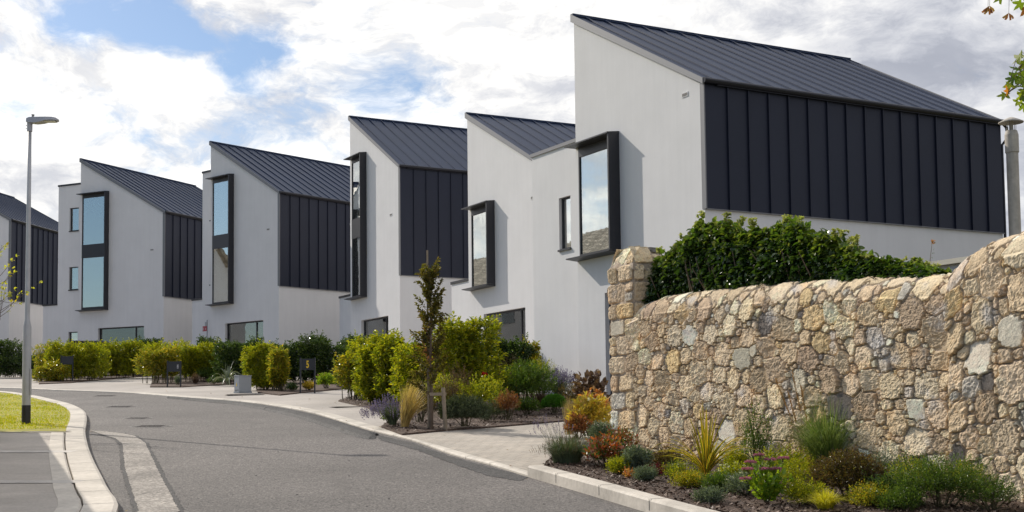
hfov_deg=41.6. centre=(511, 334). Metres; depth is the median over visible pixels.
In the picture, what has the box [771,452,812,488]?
perennial
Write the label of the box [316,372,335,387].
stonecrop
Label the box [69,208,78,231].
window
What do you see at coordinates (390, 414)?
catmint
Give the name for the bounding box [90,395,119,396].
manhole cover
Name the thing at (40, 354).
hedge
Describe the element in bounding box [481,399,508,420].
perennial
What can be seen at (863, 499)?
perennial
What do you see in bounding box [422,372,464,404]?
shrub
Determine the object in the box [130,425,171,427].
manhole cover
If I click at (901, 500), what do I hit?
perennial
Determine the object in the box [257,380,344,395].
mulch bed
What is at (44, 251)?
house
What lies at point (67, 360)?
number board
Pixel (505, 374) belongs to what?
shrub
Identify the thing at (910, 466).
perennial
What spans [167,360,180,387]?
number board
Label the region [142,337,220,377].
hedge
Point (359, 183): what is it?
bay window
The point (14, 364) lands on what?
hedge
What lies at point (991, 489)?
shrub
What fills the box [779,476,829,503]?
perennial
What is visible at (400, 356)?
hedge
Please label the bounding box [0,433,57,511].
pavement
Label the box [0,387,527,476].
flush kerb
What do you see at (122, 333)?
window
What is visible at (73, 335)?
window
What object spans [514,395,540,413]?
perennial
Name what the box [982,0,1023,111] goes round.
maple tree
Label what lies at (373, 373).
hedge
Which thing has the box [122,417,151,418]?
manhole cover
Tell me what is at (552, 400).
box ball
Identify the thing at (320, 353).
hedge
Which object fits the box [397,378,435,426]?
feather grass
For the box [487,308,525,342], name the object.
window
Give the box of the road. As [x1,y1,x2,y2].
[0,388,642,511]
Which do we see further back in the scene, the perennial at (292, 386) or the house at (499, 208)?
the house at (499, 208)
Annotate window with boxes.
[68,267,77,290]
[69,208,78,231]
[70,332,77,340]
[75,191,108,311]
[100,326,143,351]
[205,174,233,305]
[227,320,262,351]
[343,152,366,300]
[364,316,387,338]
[461,200,494,290]
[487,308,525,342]
[558,196,571,251]
[564,131,620,261]
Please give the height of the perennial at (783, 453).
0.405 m
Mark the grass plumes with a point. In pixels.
(791, 401)
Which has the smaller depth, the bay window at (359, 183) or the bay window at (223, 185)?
the bay window at (359, 183)
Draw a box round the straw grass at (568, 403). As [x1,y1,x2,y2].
[560,399,573,434]
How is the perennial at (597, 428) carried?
on the mulch bed at (745, 508)
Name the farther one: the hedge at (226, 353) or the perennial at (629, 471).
the hedge at (226, 353)
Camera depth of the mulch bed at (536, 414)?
23.65 m
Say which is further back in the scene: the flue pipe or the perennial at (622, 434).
the flue pipe
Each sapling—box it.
[0,242,42,316]
[520,336,542,397]
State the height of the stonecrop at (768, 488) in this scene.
0.465 m
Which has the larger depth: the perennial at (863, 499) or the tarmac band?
the tarmac band
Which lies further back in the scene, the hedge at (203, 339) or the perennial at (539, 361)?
the hedge at (203, 339)
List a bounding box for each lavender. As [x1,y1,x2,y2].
[436,392,491,426]
[529,427,588,463]
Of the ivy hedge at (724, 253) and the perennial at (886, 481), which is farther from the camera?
the ivy hedge at (724, 253)
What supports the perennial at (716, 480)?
on the mulch bed at (745, 508)
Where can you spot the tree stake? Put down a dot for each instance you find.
(442, 393)
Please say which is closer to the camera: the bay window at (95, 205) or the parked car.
the parked car
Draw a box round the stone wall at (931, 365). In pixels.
[625,231,1023,501]
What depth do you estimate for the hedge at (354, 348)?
32.48 m
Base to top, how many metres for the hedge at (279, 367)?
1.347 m
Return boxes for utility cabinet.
[234,375,251,392]
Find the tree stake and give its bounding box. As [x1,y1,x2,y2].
[430,387,446,430]
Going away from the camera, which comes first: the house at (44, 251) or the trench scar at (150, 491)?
the trench scar at (150, 491)
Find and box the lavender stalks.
[529,416,573,458]
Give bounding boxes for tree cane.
[426,250,428,427]
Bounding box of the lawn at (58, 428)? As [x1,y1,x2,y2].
[0,392,69,432]
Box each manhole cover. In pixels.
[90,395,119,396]
[103,406,137,407]
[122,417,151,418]
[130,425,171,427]
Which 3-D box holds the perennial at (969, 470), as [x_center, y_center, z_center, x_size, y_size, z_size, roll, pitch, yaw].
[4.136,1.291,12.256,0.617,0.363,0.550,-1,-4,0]
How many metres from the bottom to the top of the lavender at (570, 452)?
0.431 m
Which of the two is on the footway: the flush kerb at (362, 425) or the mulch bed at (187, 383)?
the mulch bed at (187, 383)
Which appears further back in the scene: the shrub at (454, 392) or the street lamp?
the shrub at (454, 392)
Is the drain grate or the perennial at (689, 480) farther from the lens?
the drain grate
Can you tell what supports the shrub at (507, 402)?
on the mulch bed at (536, 414)
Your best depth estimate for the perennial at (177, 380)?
43.44 m
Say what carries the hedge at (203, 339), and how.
on the mulch bed at (187, 383)
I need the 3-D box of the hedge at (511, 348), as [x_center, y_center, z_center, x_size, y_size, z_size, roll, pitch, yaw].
[-0.552,0.730,32.117,2.590,1.620,1.266,-3,-4,30]
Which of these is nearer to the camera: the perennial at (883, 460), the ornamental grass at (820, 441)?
the perennial at (883, 460)
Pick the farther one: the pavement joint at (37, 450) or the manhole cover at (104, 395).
the manhole cover at (104, 395)
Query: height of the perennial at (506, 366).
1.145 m
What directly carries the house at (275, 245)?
on the ground at (25, 432)
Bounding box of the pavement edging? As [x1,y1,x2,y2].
[49,432,81,511]
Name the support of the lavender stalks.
on the mulch bed at (745, 508)
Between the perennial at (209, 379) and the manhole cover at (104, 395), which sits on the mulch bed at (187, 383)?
the perennial at (209, 379)
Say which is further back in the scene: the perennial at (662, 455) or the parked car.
the parked car
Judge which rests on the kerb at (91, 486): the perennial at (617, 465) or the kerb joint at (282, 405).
the kerb joint at (282, 405)
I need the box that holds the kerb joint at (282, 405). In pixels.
[36,396,656,510]
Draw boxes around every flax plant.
[211,363,239,384]
[651,403,758,475]
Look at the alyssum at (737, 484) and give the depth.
12.37 m
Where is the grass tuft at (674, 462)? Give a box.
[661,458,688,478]
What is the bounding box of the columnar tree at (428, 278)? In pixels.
[405,256,449,428]
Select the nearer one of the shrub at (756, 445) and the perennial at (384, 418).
the shrub at (756, 445)
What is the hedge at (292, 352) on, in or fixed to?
on the mulch bed at (319, 388)
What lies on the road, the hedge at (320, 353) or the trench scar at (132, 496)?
the trench scar at (132, 496)
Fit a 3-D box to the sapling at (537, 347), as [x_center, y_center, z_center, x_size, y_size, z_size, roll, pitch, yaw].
[0.429,0.752,32.073,0.649,1.536,0.625,-1,-4,0]
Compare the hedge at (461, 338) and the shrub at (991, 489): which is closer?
the shrub at (991, 489)
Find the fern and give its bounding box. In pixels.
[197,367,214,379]
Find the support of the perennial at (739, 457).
on the mulch bed at (745, 508)
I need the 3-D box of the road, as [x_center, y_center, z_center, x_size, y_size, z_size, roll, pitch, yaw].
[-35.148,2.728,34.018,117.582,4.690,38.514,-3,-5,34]
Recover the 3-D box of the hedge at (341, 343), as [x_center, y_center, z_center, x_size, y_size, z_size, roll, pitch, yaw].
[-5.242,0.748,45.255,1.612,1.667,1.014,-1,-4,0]
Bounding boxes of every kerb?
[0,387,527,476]
[0,391,117,511]
[527,465,718,511]
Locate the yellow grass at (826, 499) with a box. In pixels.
[797,486,854,510]
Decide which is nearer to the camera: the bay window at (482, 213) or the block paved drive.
the block paved drive
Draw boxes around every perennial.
[173,375,181,384]
[206,376,222,383]
[285,382,298,390]
[379,411,400,422]
[456,372,507,404]
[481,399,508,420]
[496,354,525,395]
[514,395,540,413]
[530,356,556,399]
[562,411,593,438]
[565,391,611,436]
[584,419,612,440]
[599,423,639,455]
[605,454,630,474]
[619,444,654,469]
[619,466,633,478]
[630,463,658,481]
[643,462,671,473]
[650,444,687,469]
[658,457,698,478]
[667,469,708,487]
[689,484,727,503]
[695,468,737,491]
[719,443,750,466]
[756,439,815,475]
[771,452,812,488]
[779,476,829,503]
[843,479,898,506]
[857,473,923,495]
[862,447,909,476]
[868,483,929,510]
[886,452,940,495]
[946,459,990,494]
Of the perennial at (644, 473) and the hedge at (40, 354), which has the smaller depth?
the perennial at (644, 473)
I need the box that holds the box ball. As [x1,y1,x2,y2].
[540,393,566,412]
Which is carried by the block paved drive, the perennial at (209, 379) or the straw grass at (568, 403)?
the straw grass at (568, 403)
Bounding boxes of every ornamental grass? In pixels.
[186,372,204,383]
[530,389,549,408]
[768,390,868,463]
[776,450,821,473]
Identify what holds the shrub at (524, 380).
on the mulch bed at (536, 414)
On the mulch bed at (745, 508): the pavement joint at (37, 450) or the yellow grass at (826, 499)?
the yellow grass at (826, 499)
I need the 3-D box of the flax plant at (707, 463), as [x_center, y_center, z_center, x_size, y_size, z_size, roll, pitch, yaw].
[1.996,1.088,14.053,1.136,0.808,1.093,-1,-4,0]
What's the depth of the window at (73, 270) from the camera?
69.66 m
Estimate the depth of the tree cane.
22.12 m
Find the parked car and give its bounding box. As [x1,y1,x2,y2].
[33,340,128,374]
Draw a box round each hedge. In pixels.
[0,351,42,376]
[31,338,63,376]
[41,338,111,379]
[68,337,162,377]
[131,343,182,382]
[136,336,165,374]
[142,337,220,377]
[160,341,222,381]
[181,334,241,380]
[209,332,268,382]
[240,338,288,389]
[265,344,291,390]
[271,329,332,382]
[294,331,365,381]
[336,333,367,349]
[341,331,375,399]
[350,327,432,402]
[386,336,443,407]
[432,311,509,408]
[464,332,537,398]
[642,210,951,302]
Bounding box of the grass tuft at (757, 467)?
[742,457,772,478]
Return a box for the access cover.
[226,394,263,394]
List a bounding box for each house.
[0,193,57,362]
[42,158,202,351]
[191,141,350,368]
[339,115,468,343]
[450,112,575,343]
[530,13,1007,394]
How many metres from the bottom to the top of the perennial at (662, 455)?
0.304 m
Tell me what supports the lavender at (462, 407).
on the mulch bed at (536, 414)
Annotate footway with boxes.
[0,371,528,426]
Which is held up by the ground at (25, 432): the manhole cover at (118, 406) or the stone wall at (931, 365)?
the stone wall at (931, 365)
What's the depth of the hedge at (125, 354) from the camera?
52.59 m
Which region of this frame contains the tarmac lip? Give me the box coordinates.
[167,396,378,438]
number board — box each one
[60,355,73,380]
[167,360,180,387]
[300,358,315,392]
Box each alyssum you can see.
[710,458,747,477]
[718,469,759,495]
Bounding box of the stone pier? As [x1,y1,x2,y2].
[607,246,660,444]
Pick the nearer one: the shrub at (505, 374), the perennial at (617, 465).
the perennial at (617, 465)
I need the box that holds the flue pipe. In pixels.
[998,117,1023,235]
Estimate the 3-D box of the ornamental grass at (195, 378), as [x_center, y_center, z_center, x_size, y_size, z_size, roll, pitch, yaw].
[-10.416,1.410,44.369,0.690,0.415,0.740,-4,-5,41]
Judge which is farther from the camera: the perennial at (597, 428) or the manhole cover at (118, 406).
the manhole cover at (118, 406)
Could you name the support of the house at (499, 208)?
on the ground at (25, 432)
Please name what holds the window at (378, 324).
in the house at (408, 191)
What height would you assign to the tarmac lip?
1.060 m
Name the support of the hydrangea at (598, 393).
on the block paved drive
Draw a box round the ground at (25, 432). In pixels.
[0,432,65,445]
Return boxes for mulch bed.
[39,374,143,383]
[150,376,233,386]
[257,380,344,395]
[338,394,611,434]
[544,436,1023,511]
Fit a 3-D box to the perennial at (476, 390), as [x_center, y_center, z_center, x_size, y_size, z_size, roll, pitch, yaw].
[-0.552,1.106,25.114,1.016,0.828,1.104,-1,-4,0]
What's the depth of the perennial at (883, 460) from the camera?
12.90 m
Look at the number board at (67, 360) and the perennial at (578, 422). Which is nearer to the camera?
the perennial at (578, 422)
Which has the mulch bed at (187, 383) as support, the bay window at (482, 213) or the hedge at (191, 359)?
the hedge at (191, 359)
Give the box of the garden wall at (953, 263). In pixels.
[930,256,968,271]
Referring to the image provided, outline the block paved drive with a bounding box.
[405,418,610,470]
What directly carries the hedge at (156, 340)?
on the mulch bed at (107, 377)
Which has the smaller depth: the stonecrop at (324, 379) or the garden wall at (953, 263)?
the garden wall at (953, 263)
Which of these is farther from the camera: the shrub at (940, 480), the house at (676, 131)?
the house at (676, 131)
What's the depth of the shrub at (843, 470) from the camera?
11.91 m
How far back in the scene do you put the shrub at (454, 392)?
25.17 m
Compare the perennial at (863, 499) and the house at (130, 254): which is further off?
the house at (130, 254)
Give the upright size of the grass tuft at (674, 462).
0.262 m
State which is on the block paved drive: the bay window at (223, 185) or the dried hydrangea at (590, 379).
the dried hydrangea at (590, 379)
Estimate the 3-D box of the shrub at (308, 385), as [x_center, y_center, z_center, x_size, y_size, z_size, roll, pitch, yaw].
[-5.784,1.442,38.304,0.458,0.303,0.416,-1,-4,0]
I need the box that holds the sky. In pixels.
[0,0,1023,237]
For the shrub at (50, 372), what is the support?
on the mulch bed at (107, 377)
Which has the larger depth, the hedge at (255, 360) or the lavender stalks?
the hedge at (255, 360)
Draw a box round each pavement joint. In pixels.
[0,450,77,451]
[0,480,83,482]
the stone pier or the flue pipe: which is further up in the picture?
the flue pipe
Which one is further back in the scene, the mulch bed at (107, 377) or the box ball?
the mulch bed at (107, 377)
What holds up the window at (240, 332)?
in the house at (275, 245)
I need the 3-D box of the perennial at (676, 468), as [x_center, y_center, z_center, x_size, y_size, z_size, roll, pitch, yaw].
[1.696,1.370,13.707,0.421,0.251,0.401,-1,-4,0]
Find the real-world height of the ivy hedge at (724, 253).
1.449 m
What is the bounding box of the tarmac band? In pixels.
[378,435,526,480]
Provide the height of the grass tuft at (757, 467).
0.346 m
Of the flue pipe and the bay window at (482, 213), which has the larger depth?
the bay window at (482, 213)
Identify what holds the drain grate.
on the lawn at (58, 428)
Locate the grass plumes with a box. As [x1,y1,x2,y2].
[775,371,806,446]
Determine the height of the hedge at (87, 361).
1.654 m
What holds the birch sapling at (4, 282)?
on the lawn at (58, 428)
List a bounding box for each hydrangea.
[572,369,611,402]
[578,386,610,408]
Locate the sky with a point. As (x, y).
(144, 86)
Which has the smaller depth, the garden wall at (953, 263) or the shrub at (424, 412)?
the garden wall at (953, 263)
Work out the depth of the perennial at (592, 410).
19.71 m
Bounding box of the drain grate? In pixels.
[21,431,58,431]
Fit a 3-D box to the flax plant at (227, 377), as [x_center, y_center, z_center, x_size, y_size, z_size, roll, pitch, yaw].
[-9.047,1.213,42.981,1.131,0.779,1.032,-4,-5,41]
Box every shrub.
[32,356,73,381]
[302,380,313,389]
[330,347,357,398]
[407,386,437,421]
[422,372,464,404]
[437,360,473,398]
[478,359,520,406]
[492,388,521,419]
[495,356,557,400]
[558,382,576,409]
[580,433,630,466]
[737,395,776,465]
[806,447,890,498]
[860,448,1007,507]
[954,472,1023,510]
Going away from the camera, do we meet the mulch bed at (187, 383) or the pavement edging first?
the pavement edging
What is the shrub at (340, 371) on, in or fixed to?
on the mulch bed at (536, 414)
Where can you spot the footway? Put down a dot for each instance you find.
(326, 401)
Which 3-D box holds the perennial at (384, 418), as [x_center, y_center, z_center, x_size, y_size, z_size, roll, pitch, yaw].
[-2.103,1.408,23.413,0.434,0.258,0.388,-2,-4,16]
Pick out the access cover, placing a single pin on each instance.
(244, 394)
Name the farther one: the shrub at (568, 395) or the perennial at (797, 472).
the shrub at (568, 395)
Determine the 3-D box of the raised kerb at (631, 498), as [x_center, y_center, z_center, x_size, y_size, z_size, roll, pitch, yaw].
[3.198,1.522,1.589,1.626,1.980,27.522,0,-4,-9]
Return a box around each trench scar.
[91,430,179,511]
[97,432,183,511]
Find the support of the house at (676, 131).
on the ground at (25, 432)
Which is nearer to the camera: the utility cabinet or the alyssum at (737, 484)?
the alyssum at (737, 484)
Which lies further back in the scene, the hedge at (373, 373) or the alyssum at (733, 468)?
the hedge at (373, 373)
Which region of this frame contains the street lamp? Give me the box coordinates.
[21,114,58,423]
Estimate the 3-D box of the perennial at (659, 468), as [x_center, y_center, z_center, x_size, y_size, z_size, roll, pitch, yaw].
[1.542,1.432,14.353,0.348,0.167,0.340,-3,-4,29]
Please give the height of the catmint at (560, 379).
0.846 m
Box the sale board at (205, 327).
[203,320,207,336]
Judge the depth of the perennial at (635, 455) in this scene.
14.40 m
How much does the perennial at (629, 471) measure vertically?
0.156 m
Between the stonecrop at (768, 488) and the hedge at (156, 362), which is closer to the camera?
the stonecrop at (768, 488)
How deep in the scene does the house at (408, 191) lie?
54.75 m
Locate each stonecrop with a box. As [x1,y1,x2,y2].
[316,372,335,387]
[739,451,793,501]
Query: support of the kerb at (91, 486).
on the ground at (25, 432)
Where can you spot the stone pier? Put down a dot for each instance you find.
(628, 271)
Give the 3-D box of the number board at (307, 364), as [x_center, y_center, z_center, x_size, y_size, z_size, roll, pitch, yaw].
[-5.614,1.166,37.002,0.436,1.060,0.058,-1,-4,4]
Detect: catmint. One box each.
[360,391,416,424]
[542,365,576,394]
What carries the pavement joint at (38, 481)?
on the pavement
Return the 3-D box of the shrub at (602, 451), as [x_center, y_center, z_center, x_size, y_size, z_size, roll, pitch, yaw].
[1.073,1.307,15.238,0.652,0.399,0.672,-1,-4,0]
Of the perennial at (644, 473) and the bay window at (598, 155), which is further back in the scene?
the bay window at (598, 155)
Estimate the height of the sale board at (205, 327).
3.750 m
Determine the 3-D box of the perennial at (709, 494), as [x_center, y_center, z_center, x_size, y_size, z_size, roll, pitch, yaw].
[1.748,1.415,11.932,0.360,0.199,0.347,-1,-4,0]
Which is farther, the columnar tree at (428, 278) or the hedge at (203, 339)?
the hedge at (203, 339)

